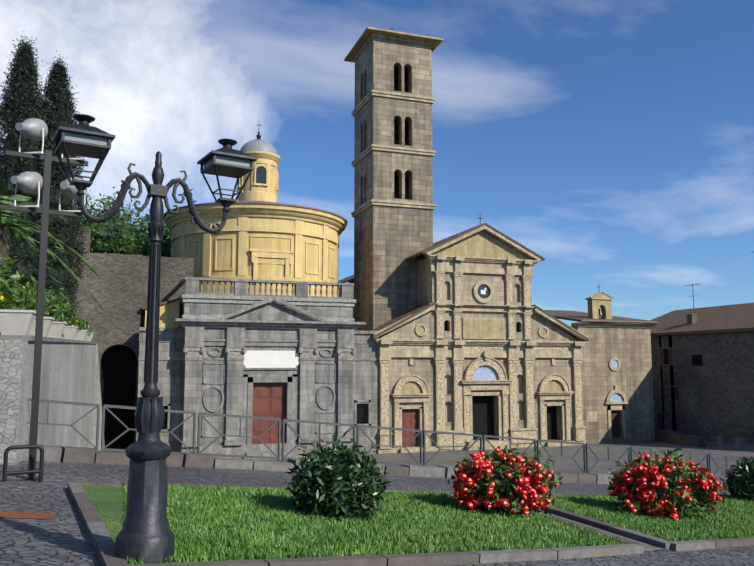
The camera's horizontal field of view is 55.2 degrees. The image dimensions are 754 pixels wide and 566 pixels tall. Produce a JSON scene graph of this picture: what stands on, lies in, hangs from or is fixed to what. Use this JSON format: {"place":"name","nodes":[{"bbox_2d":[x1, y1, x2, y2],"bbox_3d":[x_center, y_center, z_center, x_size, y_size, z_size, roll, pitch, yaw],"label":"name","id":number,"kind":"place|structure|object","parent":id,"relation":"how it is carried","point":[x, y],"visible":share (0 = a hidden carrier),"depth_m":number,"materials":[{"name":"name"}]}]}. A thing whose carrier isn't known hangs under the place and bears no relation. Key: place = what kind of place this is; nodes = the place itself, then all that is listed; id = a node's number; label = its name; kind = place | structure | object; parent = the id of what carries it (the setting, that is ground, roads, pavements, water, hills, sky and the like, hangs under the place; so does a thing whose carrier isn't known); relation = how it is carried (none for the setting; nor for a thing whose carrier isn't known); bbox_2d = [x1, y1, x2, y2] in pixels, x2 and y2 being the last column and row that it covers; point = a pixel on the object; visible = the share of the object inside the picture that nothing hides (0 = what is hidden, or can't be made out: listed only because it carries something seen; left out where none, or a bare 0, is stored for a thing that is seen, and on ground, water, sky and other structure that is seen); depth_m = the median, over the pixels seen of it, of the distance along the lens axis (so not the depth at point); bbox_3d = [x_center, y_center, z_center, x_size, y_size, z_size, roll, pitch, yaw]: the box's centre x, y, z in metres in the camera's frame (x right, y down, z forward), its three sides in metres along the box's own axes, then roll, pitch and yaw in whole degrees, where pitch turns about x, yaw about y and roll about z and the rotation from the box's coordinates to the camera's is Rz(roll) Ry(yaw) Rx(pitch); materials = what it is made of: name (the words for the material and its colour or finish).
{"place":"outdoors","nodes":[
{"label":"outdoors","id":0,"kind":"place"},
{"bbox_2d":[71,187,170,256],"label":"tree","id":1,"kind":"object","parent":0,"point":[117,235],"visible":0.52,"depth_m":58.06,"materials":[{"name":"green plant"}]},
{"bbox_2d":[131,199,179,256],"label":"tree","id":2,"kind":"object","parent":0,"point":[167,230],"visible":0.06,"depth_m":63.11,"materials":[{"name":"green plant"}]},
{"bbox_2d":[0,461,753,565],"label":"street cobbles","id":3,"kind":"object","parent":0,"point":[61,538],"depth_m":9.98,"materials":[{"name":"grey stone"}]},
{"bbox_2d":[2,444,43,481],"bbox_3d":[-5.390,2.760,11.009,0.560,0.570,0.057,4,-7,-31],"label":"pole guard hoop","id":4,"kind":"object","parent":3,"relation":"on","point":[5,463],"visible":0.92,"depth_m":10.99,"materials":[{"name":"black metal"}]},
{"bbox_2d":[0,118,87,479],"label":"floodlight pole","id":5,"kind":"object","parent":3,"relation":"on","point":[34,129],"visible":0.73,"depth_m":11.64,"materials":[{"name":"black metal"}]},
{"bbox_2d":[0,510,664,550],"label":"channel paving","id":6,"kind":"structure","parent":3,"relation":"on","point":[647,546],"depth_m":8.72,"materials":[{"name":"stone"}]},
{"bbox_2d":[22,446,727,488],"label":"low stone curb","id":7,"kind":"structure","parent":3,"relation":"on","point":[68,454],"depth_m":15.62,"materials":[{"name":"stone"}]},
{"bbox_2d":[25,398,753,481],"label":"fence","id":8,"kind":"object","parent":3,"relation":"on","point":[422,462],"visible":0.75,"depth_m":17.30,"materials":[{"name":"metal"}]},
{"bbox_2d":[68,481,753,565],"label":"lawn kerb","id":9,"kind":"structure","parent":3,"relation":"on","point":[102,541],"depth_m":8.61,"materials":[{"name":"stone"}]},
{"bbox_2d":[0,0,753,342],"label":"sky","id":10,"kind":"structure","parent":0,"point":[612,141],"materials":[{"name":"blue"}]},
{"bbox_2d":[82,482,753,563],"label":"lawn","id":11,"kind":"structure","parent":0,"point":[108,502],"depth_m":9.38,"materials":[{"name":"green plant"}]},
{"bbox_2d":[52,114,257,563],"bbox_3d":[-2.148,0.521,6.898,1.880,4.130,0.490,4,-7,-31],"label":"street lamp","id":12,"kind":"object","parent":11,"relation":"on","point":[146,534],"visible":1,"depth_m":6.74,"materials":[{"name":"metal"}]},
{"bbox_2d":[279,430,393,521],"bbox_3d":[-0.573,2.882,10.336,1.613,1.515,1.599,2,-7,-19],"label":"green bush","id":13,"kind":"object","parent":11,"relation":"on","point":[343,480],"visible":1,"depth_m":9.96,"materials":[{"name":"green plant"}]},
{"bbox_2d":[448,443,562,517],"bbox_3d":[2.160,3.458,12.424,1.968,1.446,1.890,-2,-7,21],"label":"rose bush","id":14,"kind":"object","parent":11,"relation":"on","point":[505,479],"visible":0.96,"depth_m":11.90,"materials":[{"name":"red plant"}]},
{"bbox_2d":[607,448,729,521],"bbox_3d":[5.698,4.019,14.361,2.272,1.505,2.246,-1,-7,12],"label":"rose bush","id":15,"kind":"object","parent":11,"relation":"on","point":[658,486],"visible":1,"depth_m":13.78,"materials":[{"name":"red plant"}]},
{"bbox_2d":[719,457,753,501],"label":"green bush","id":16,"kind":"object","parent":11,"relation":"on","point":[741,482],"visible":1,"depth_m":19.70,"materials":[{"name":"green plant"}]},
{"bbox_2d":[271,441,753,479],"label":"piazza paving","id":17,"kind":"structure","parent":0,"point":[560,464],"depth_m":45.05,"materials":[{"name":"grey stone"}]},
{"bbox_2d":[67,226,193,448],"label":"stone wall","id":18,"kind":"structure","parent":17,"relation":"on","point":[118,289],"depth_m":48.24,"materials":[{"name":"grey stone"}]},
{"bbox_2d":[136,277,378,459],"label":"stone building facade","id":19,"kind":"structure","parent":17,"relation":"on","point":[300,354],"depth_m":48.43,"materials":[{"name":"stone"}]},
{"bbox_2d":[163,125,346,304],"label":"rotunda","id":20,"kind":"structure","parent":19,"relation":"on","point":[263,234],"depth_m":52.88,"materials":[{"name":"yellow paint"}]},
{"bbox_2d":[339,258,427,423],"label":"church wall","id":21,"kind":"structure","parent":17,"relation":"on","point":[422,278],"depth_m":56.01,"materials":[{"name":"grey stone"}]},
{"bbox_2d":[344,26,442,330],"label":"bell tower","id":22,"kind":"structure","parent":17,"relation":"on","point":[394,205],"depth_m":57.81,"materials":[{"name":"stone"}]},
{"bbox_2d":[372,214,587,453],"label":"facade","id":23,"kind":"structure","parent":17,"relation":"on","point":[481,346],"depth_m":54.76,"materials":[{"name":"stone"}]},
{"bbox_2d":[338,223,588,340],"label":"roof","id":24,"kind":"structure","parent":23,"relation":"on","point":[415,310],"depth_m":55.53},
{"bbox_2d":[544,290,658,443],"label":"side chapel","id":25,"kind":"structure","parent":17,"relation":"on","point":[617,386],"depth_m":58.70,"materials":[{"name":"stone"}]},
{"label":"ground","id":26,"kind":"structure","parent":0,"visible":0},
{"bbox_2d":[0,335,104,464],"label":"garden wall","id":27,"kind":"structure","parent":26,"relation":"on","point":[70,372],"depth_m":18.34,"materials":[{"name":"concrete"}]},
{"bbox_2d":[0,309,93,340],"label":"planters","id":28,"kind":"object","parent":27,"relation":"on","point":[17,322],"visible":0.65,"depth_m":14.70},
{"bbox_2d":[0,271,48,334],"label":"lemon shrub","id":29,"kind":"object","parent":28,"relation":"in","point":[32,295],"visible":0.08,"depth_m":19.67,"materials":[{"name":"green plant"}]},
{"bbox_2d":[34,287,76,336],"bbox_3d":[-12.866,1.264,26.695,3.307,2.858,2.398,2,-7,-19],"label":"lemon shrub","id":30,"kind":"object","parent":28,"relation":"in","point":[57,301],"visible":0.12,"depth_m":26.88,"materials":[{"name":"green plant"}]},
{"bbox_2d":[53,296,87,334],"bbox_3d":[-14.228,1.802,30.955,3.340,2.738,3.169,2,-7,-19],"label":"lemon shrub","id":31,"kind":"object","parent":28,"relation":"in","point":[69,316],"visible":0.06,"depth_m":31.26,"materials":[{"name":"green plant"}]},
{"bbox_2d":[71,316,93,339],"bbox_3d":[-15.800,2.266,35.884,3.340,2.916,3.071,2,-7,-19],"label":"lemon shrub","id":32,"kind":"object","parent":28,"relation":"in","point":[83,323],"visible":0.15,"depth_m":35.93,"materials":[{"name":"green plant"}]},
{"bbox_2d":[650,303,753,449],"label":"house","id":33,"kind":"structure","parent":26,"relation":"on","point":[703,373],"depth_m":58.59,"materials":[{"name":"stone"}]},
{"bbox_2d":[688,251,753,308],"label":"antennas","id":34,"kind":"object","parent":33,"relation":"on","point":[697,284],"visible":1,"depth_m":63.08,"materials":[{"name":"black metal"}]},
{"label":"garden terrace","id":35,"kind":"structure","parent":0,"visible":0},
{"bbox_2d":[0,244,28,309],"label":"lemon shrub","id":36,"kind":"object","parent":35,"relation":"on","point":[7,302],"visible":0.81,"depth_m":15.01,"materials":[{"name":"green plant"}]},
{"bbox_2d":[1,275,30,309],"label":"lemon shrub","id":37,"kind":"object","parent":35,"relation":"on","point":[14,297],"visible":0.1,"depth_m":17.20,"materials":[{"name":"green plant"}]},
{"bbox_2d":[0,31,54,289],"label":"cypress tree","id":38,"kind":"object","parent":35,"relation":"on","point":[24,103],"visible":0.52,"depth_m":34.01,"materials":[{"name":"green plant"}]},
{"bbox_2d":[20,282,62,321],"bbox_3d":[-11.544,1.008,22.804,2.778,2.498,2.980,-3,-7,23],"label":"lemon shrub","id":39,"kind":"object","parent":35,"relation":"on","point":[53,306],"visible":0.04,"depth_m":23.11,"materials":[{"name":"green plant"}]},
{"bbox_2d":[0,188,104,332],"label":"palm tree","id":40,"kind":"object","parent":35,"relation":"on","point":[8,229],"visible":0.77,"depth_m":19.83,"materials":[{"name":"green plant"}]},
{"bbox_2d":[28,50,90,325],"bbox_3d":[-15.947,-3.739,35.442,3.743,15.796,3.658,2,-7,-19],"label":"cypress tree","id":41,"kind":"object","parent":35,"relation":"on","point":[59,104],"visible":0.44,"depth_m":35.06,"materials":[{"name":"green plant"}]},
{"bbox_2d":[74,314,92,340],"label":"lemon shrub","id":42,"kind":"object","parent":35,"relation":"on","point":[83,328],"visible":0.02,"depth_m":40.49,"materials":[{"name":"green plant"}]}
]}

